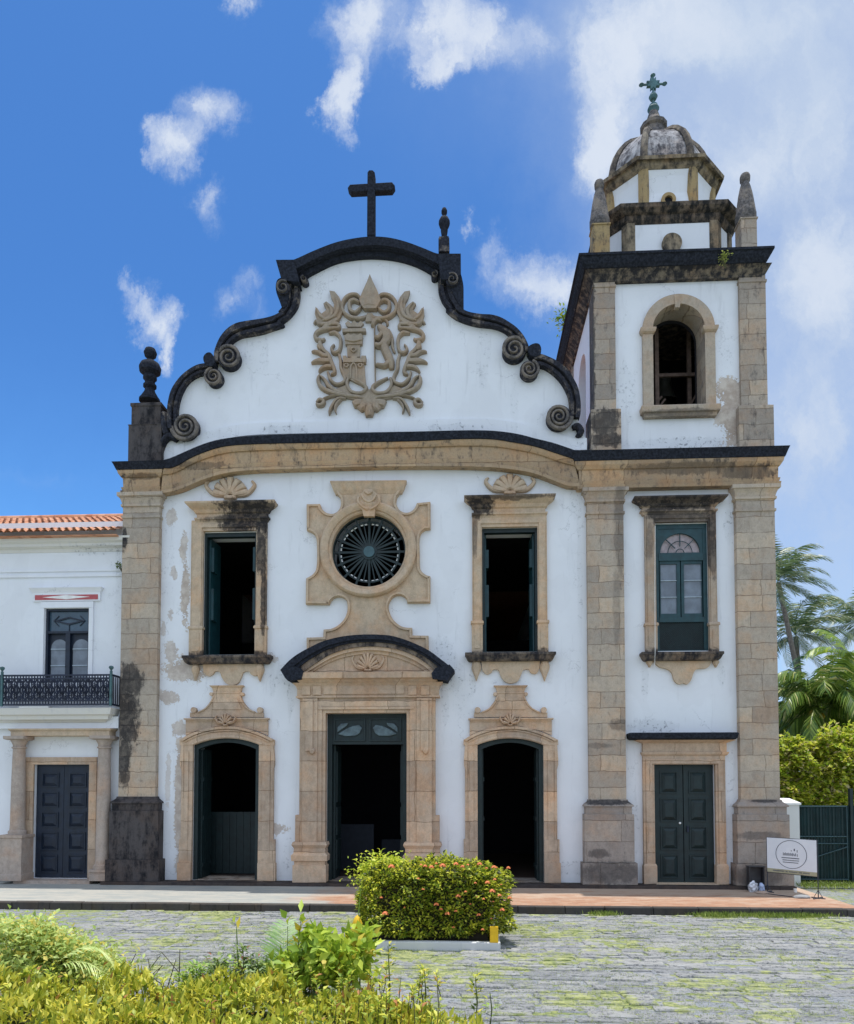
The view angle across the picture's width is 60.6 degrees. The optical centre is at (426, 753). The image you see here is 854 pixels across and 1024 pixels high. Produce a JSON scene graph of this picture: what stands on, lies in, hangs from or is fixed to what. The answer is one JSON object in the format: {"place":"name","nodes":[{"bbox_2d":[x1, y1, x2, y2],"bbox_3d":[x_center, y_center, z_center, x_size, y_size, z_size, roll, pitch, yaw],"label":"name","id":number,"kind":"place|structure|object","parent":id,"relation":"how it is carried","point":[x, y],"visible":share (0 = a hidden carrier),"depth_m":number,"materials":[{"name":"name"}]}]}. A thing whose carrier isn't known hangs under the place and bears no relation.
{"place":"outdoors","nodes":[
{"label":"outdoors","id":0,"kind":"place"},
{"bbox_2d":[224,918,336,1007],"bbox_3d":[-1.663,2.416,8.353,1.515,0.953,0.873,0,-2,3],"label":"palm seedling","id":1,"kind":"object","parent":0,"point":[273,941],"visible":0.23,"depth_m":8.41,"materials":[{"name":"green plant"}]},
{"bbox_2d":[0,880,853,1023],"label":"road","id":2,"kind":"structure","parent":0,"point":[843,894],"depth_m":13.32,"materials":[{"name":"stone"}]},
{"bbox_2d":[0,910,853,1023],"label":"paving stones","id":3,"kind":"object","parent":2,"relation":"on","point":[654,959],"visible":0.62,"depth_m":13.18,"materials":[{"name":"grey stone"}]},
{"bbox_2d":[0,904,179,1007],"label":"lime shrub","id":4,"kind":"object","parent":3,"relation":"on","point":[42,943],"visible":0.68,"depth_m":8.46,"materials":[{"name":"green plant"}]},
{"bbox_2d":[0,959,483,1023],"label":"foreground hedge","id":5,"kind":"object","parent":3,"relation":"on","point":[31,999],"visible":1,"depth_m":7.11,"materials":[{"name":"green plant"}]},
{"bbox_2d":[57,944,117,1011],"bbox_3d":[-3.599,2.515,7.826,0.864,0.892,0.546,0,-2,3],"label":"arching frond","id":6,"kind":"object","parent":5,"relation":"on","point":[93,947],"visible":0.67,"depth_m":7.79,"materials":[{"name":"plant"}]},
{"bbox_2d":[172,968,195,985],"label":"upright shrub","id":7,"kind":"object","parent":5,"relation":"in","point":[178,974],"visible":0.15,"depth_m":8.26,"materials":[{"name":"green plant"}]},
{"bbox_2d":[181,959,206,1010],"bbox_3d":[-2.579,2.616,8.105,0.373,0.637,0.369,0,-2,3],"label":"upright shrub","id":8,"kind":"object","parent":5,"relation":"in","point":[200,966],"visible":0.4,"depth_m":8.13,"materials":[{"name":"green plant"}]},
{"bbox_2d":[194,962,218,978],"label":"upright shrub","id":9,"kind":"object","parent":5,"relation":"on","point":[205,970],"visible":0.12,"depth_m":8.28,"materials":[{"name":"green plant"}]},
{"bbox_2d":[202,946,231,1006],"bbox_3d":[-2.319,2.544,8.065,0.359,0.776,0.370,0,-2,3],"label":"upright shrub","id":10,"kind":"object","parent":5,"relation":"on","point":[217,963],"visible":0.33,"depth_m":8.08,"materials":[{"name":"green plant"}]},
{"bbox_2d":[220,954,242,1010],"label":"upright shrub","id":11,"kind":"object","parent":5,"relation":"in","point":[230,956],"visible":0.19,"depth_m":8.31,"materials":[{"name":"green plant"}]},
{"bbox_2d":[228,942,258,1009],"bbox_3d":[-2.030,2.504,8.023,0.358,0.852,0.349,2,-3,-44],"label":"upright shrub","id":12,"kind":"object","parent":5,"relation":"on","point":[244,948],"visible":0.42,"depth_m":8.04,"materials":[{"name":"green plant"}]},
{"bbox_2d":[245,952,269,1011],"bbox_3d":[-1.864,2.569,8.094,0.334,0.728,0.350,1,-2,-25],"label":"upright shrub","id":13,"kind":"object","parent":5,"relation":"in","point":[257,963],"visible":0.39,"depth_m":8.11,"materials":[{"name":"green plant"}]},
{"bbox_2d":[283,948,308,998],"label":"upright shrub","id":14,"kind":"object","parent":5,"relation":"in","point":[300,950],"visible":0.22,"depth_m":8.12,"materials":[{"name":"green plant"}]},
{"bbox_2d":[232,899,387,997],"bbox_3d":[-1.315,2.341,8.295,1.840,1.402,1.405,0,-2,3],"label":"broadleaf shrub","id":15,"kind":"object","parent":5,"relation":"on","point":[326,953],"visible":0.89,"depth_m":8.03,"materials":[{"name":"green plant"}]},
{"bbox_2d":[352,889,362,928],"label":"flower stalk","id":16,"kind":"object","parent":15,"relation":"on","point":[357,917],"visible":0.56,"depth_m":8.37,"materials":[{"name":"yellow plant"}]},
{"bbox_2d":[377,941,397,998],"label":"hedge shoot","id":17,"kind":"object","parent":5,"relation":"attached to","point":[388,969],"visible":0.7,"depth_m":7.70,"materials":[{"name":"green plant"}]},
{"bbox_2d":[417,964,433,1005],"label":"hedge shoot","id":18,"kind":"object","parent":5,"relation":"attached to","point":[425,993],"visible":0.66,"depth_m":7.77,"materials":[{"name":"green plant"}]},
{"bbox_2d":[467,972,483,1018],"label":"hedge shoot","id":19,"kind":"object","parent":5,"relation":"attached to","point":[472,991],"visible":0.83,"depth_m":7.61,"materials":[{"name":"green plant"}]},
{"bbox_2d":[481,990,497,1023],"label":"hedge shoot","id":20,"kind":"object","parent":5,"relation":"attached to","point":[488,1005],"visible":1,"depth_m":7.67,"materials":[{"name":"green plant"}]},
{"bbox_2d":[376,934,500,950],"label":"planter kerb","id":21,"kind":"structure","parent":3,"relation":"on","point":[413,945],"depth_m":14.09,"materials":[{"name":"grey concrete"}]},
{"bbox_2d":[372,936,489,940],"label":"soil","id":22,"kind":"structure","parent":21,"relation":"in","point":[435,939],"depth_m":14.54,"materials":[{"name":"brown soil"}]},
{"bbox_2d":[339,848,517,940],"bbox_3d":[0.011,2.850,15.208,3.777,1.778,2.398,0,-2,3],"label":"flowering hedge","id":23,"kind":"object","parent":22,"relation":"on","point":[430,897],"visible":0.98,"depth_m":14.42,"materials":[{"name":"green plant"}]},
{"bbox_2d":[490,926,497,942],"bbox_3d":[1.293,3.481,14.110,0.159,0.294,0.150,0,-2,3],"label":"yellow post","id":24,"kind":"object","parent":21,"relation":"on","point":[493,934],"visible":1,"depth_m":14.04,"materials":[{"name":"paint"}]},
{"bbox_2d":[0,901,853,916],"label":"kerb","id":25,"kind":"structure","parent":2,"relation":"on","point":[315,907],"depth_m":18.28,"materials":[{"name":"stone"}]},
{"bbox_2d":[576,910,847,918],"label":"kerb grass","id":26,"kind":"structure","parent":2,"relation":"on","point":[758,914],"depth_m":17.57,"materials":[{"name":"green plant"}]},
{"bbox_2d":[780,798,800,888],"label":"gate pier","id":27,"kind":"structure","parent":2,"relation":"on","point":[793,810],"depth_m":22.38,"materials":[{"name":"paint"}]},
{"bbox_2d":[799,788,853,882],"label":"corrugated gate","id":28,"kind":"structure","parent":27,"relation":"attached to","point":[830,828],"depth_m":22.58,"materials":[{"name":"teal metal"}]},
{"bbox_2d":[0,881,853,907],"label":"pavement","id":29,"kind":"structure","parent":0,"point":[92,892],"depth_m":19.82,"materials":[{"name":"concrete"}]},
{"bbox_2d":[0,514,129,883],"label":"convent building","id":30,"kind":"structure","parent":29,"relation":"on","point":[60,609],"depth_m":22.78,"materials":[{"name":"paint"}]},
{"bbox_2d":[35,765,64,876],"bbox_3d":[-11.766,2.087,22.813,0.870,3.490,0.140,0,-2,3],"label":"door","id":31,"kind":"structure","parent":30,"relation":"in","point":[50,778],"depth_m":22.79,"materials":[{"name":"blue paint"}]},
{"bbox_2d":[45,609,88,682],"bbox_3d":[-11.259,-3.391,22.990,1.427,2.335,0.160,0,-2,3],"label":"window","id":32,"kind":"structure","parent":30,"relation":"in","point":[67,630],"depth_m":23.00,"materials":[{"name":"blue paint"}]},
{"bbox_2d":[63,765,88,876],"bbox_3d":[-10.886,2.085,22.767,0.870,3.490,0.140,0,-2,3],"label":"door","id":33,"kind":"structure","parent":30,"relation":"in","point":[76,778],"depth_m":22.74,"materials":[{"name":"blue paint"}]},
{"bbox_2d":[748,880,757,891],"bbox_3d":[9.127,3.701,20.471,0.276,0.320,0.226,0,-2,3],"label":"plastic bag","id":34,"kind":"object","parent":29,"relation":"on","point":[752,886],"visible":0.96,"depth_m":20.40,"materials":[{"name":"white plastic"}]},
{"bbox_2d":[745,865,765,890],"bbox_3d":[9.317,3.523,20.729,0.471,0.698,0.260,0,-2,3],"label":"dark crate","id":35,"kind":"object","parent":29,"relation":"on","point":[756,873],"visible":0.77,"depth_m":20.79,"materials":[{"name":"grey plastic"}]},
{"bbox_2d":[758,883,764,890],"bbox_3d":[9.370,3.734,20.491,0.189,0.254,0.180,0,-2,3],"label":"plastic bag","id":36,"kind":"object","parent":29,"relation":"on","point":[761,887],"visible":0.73,"depth_m":20.43,"materials":[{"name":"blue plastic"}]},
{"bbox_2d":[755,891,768,893],"bbox_3d":[9.229,3.812,20.149,0.343,0.085,0.206,0,-2,3],"label":"flat stone","id":37,"kind":"object","parent":29,"relation":"on","point":[761,892],"visible":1,"depth_m":20.08,"materials":[{"name":"grey stone"}]},
{"bbox_2d":[765,837,825,898],"bbox_3d":[9.916,3.067,19.888,0.500,1.535,1.744,2,-3,-36],"label":"signboard","id":38,"kind":"object","parent":29,"relation":"on","point":[791,856],"visible":0.98,"depth_m":19.85,"materials":[{"name":"white plastic"}]},
{"bbox_2d":[793,894,809,898],"bbox_3d":[9.934,3.779,19.383,0.455,0.105,0.239,0,-2,3],"label":"flat stone","id":39,"kind":"object","parent":29,"relation":"on","point":[799,896],"visible":1,"depth_m":19.30,"materials":[{"name":"white stone"}]},
{"bbox_2d":[0,0,853,771],"label":"sky","id":40,"kind":"structure","parent":0,"point":[159,159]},
{"bbox_2d":[100,73,796,889],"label":"church","id":41,"kind":"structure","parent":0,"point":[418,561],"depth_m":22.21,"materials":[{"name":"white paint"}]},
{"bbox_2d":[115,561,121,571],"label":"plant","id":42,"kind":"object","parent":41,"relation":"attached to","point":[117,566],"depth_m":22.62,"materials":[{"name":"green plant"}]},
{"bbox_2d":[204,532,255,654],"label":"open window","id":43,"kind":"structure","parent":41,"relation":"in","point":[212,581],"depth_m":22.83,"materials":[{"name":"green paint"}]},
{"bbox_2d":[333,516,404,586],"bbox_3d":[-1.775,-6.209,22.503,2.300,2.300,0.160,0,-2,3],"label":"wheel window","id":44,"kind":"structure","parent":41,"relation":"in","point":[370,551],"depth_m":22.50,"materials":[{"name":"green paint"}]},
{"bbox_2d":[482,528,536,651],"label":"open window","id":45,"kind":"structure","parent":41,"relation":"in","point":[510,531],"depth_m":22.30,"materials":[{"name":"green paint"}]},
{"bbox_2d":[546,302,566,336],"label":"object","id":46,"kind":"object","parent":41,"relation":"attached to","point":[559,317],"depth_m":25.36,"materials":[{"name":"green plant"}]},
{"bbox_2d":[654,765,683,881],"bbox_3d":[7.151,2.055,21.662,0.852,3.463,0.140,0,-2,3],"label":"door leaf","id":47,"kind":"structure","parent":41,"relation":"in","point":[668,781],"depth_m":21.63,"materials":[{"name":"green paint"}]},
{"bbox_2d":[655,524,707,650],"bbox_3d":[7.607,-4.981,21.963,1.547,3.837,0.220,0,-2,3],"label":"tower window","id":48,"kind":"structure","parent":41,"relation":"in","point":[681,549],"depth_m":21.91,"materials":[{"name":"green paint"}]},
{"bbox_2d":[679,765,713,882],"bbox_3d":[7.948,2.054,21.620,1.009,3.463,0.140,0,-2,3],"label":"door leaf","id":49,"kind":"structure","parent":41,"relation":"in","point":[698,840],"depth_m":21.59,"materials":[{"name":"green paint"}]},
{"bbox_2d":[718,250,733,267],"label":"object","id":50,"kind":"object","parent":41,"relation":"attached to","point":[724,257],"depth_m":21.70,"materials":[{"name":"green plant"}]},
{"bbox_2d":[796,880,853,889],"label":"grass","id":51,"kind":"structure","parent":0,"point":[812,884],"depth_m":22.06,"materials":[{"name":"green plant"}]},
{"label":"garden ground","id":52,"kind":"structure","parent":0,"visible":0},
{"bbox_2d":[778,654,818,730],"bbox_3d":[16.452,0.354,33.277,3.658,9.842,4.008,0,-2,3],"label":"coconut palm","id":53,"kind":"object","parent":52,"relation":"on","point":[797,670],"visible":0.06,"depth_m":33.13,"materials":[{"name":"green plant"}]},
{"bbox_2d":[775,537,838,678],"bbox_3d":[17.482,-2.716,35.046,4.300,16.098,4.645,0,-2,3],"label":"coconut palm","id":54,"kind":"object","parent":52,"relation":"on","point":[791,571],"visible":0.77,"depth_m":35.14,"materials":[{"name":"green plant"}]},
{"bbox_2d":[776,593,853,671],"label":"coconut palm","id":55,"kind":"object","parent":52,"relation":"on","point":[802,623],"visible":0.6,"depth_m":36.85,"materials":[{"name":"green plant"}]},
{"bbox_2d":[778,650,853,753],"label":"coconut palm","id":56,"kind":"object","parent":52,"relation":"on","point":[798,710],"visible":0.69,"depth_m":29.51,"materials":[{"name":"green plant"}]},
{"bbox_2d":[779,719,853,804],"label":"garden bushes","id":57,"kind":"object","parent":52,"relation":"on","point":[818,779],"visible":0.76,"depth_m":25.16,"materials":[{"name":"green plant"}]},
{"bbox_2d":[802,629,853,722],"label":"coconut palm","id":58,"kind":"object","parent":52,"relation":"on","point":[821,651],"visible":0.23,"depth_m":31.94,"materials":[{"name":"green plant"}]},
{"bbox_2d":[810,587,853,655],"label":"coconut palm","id":59,"kind":"object","parent":52,"relation":"on","point":[845,606],"visible":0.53,"depth_m":40.28,"materials":[{"name":"green plant"}]}
]}

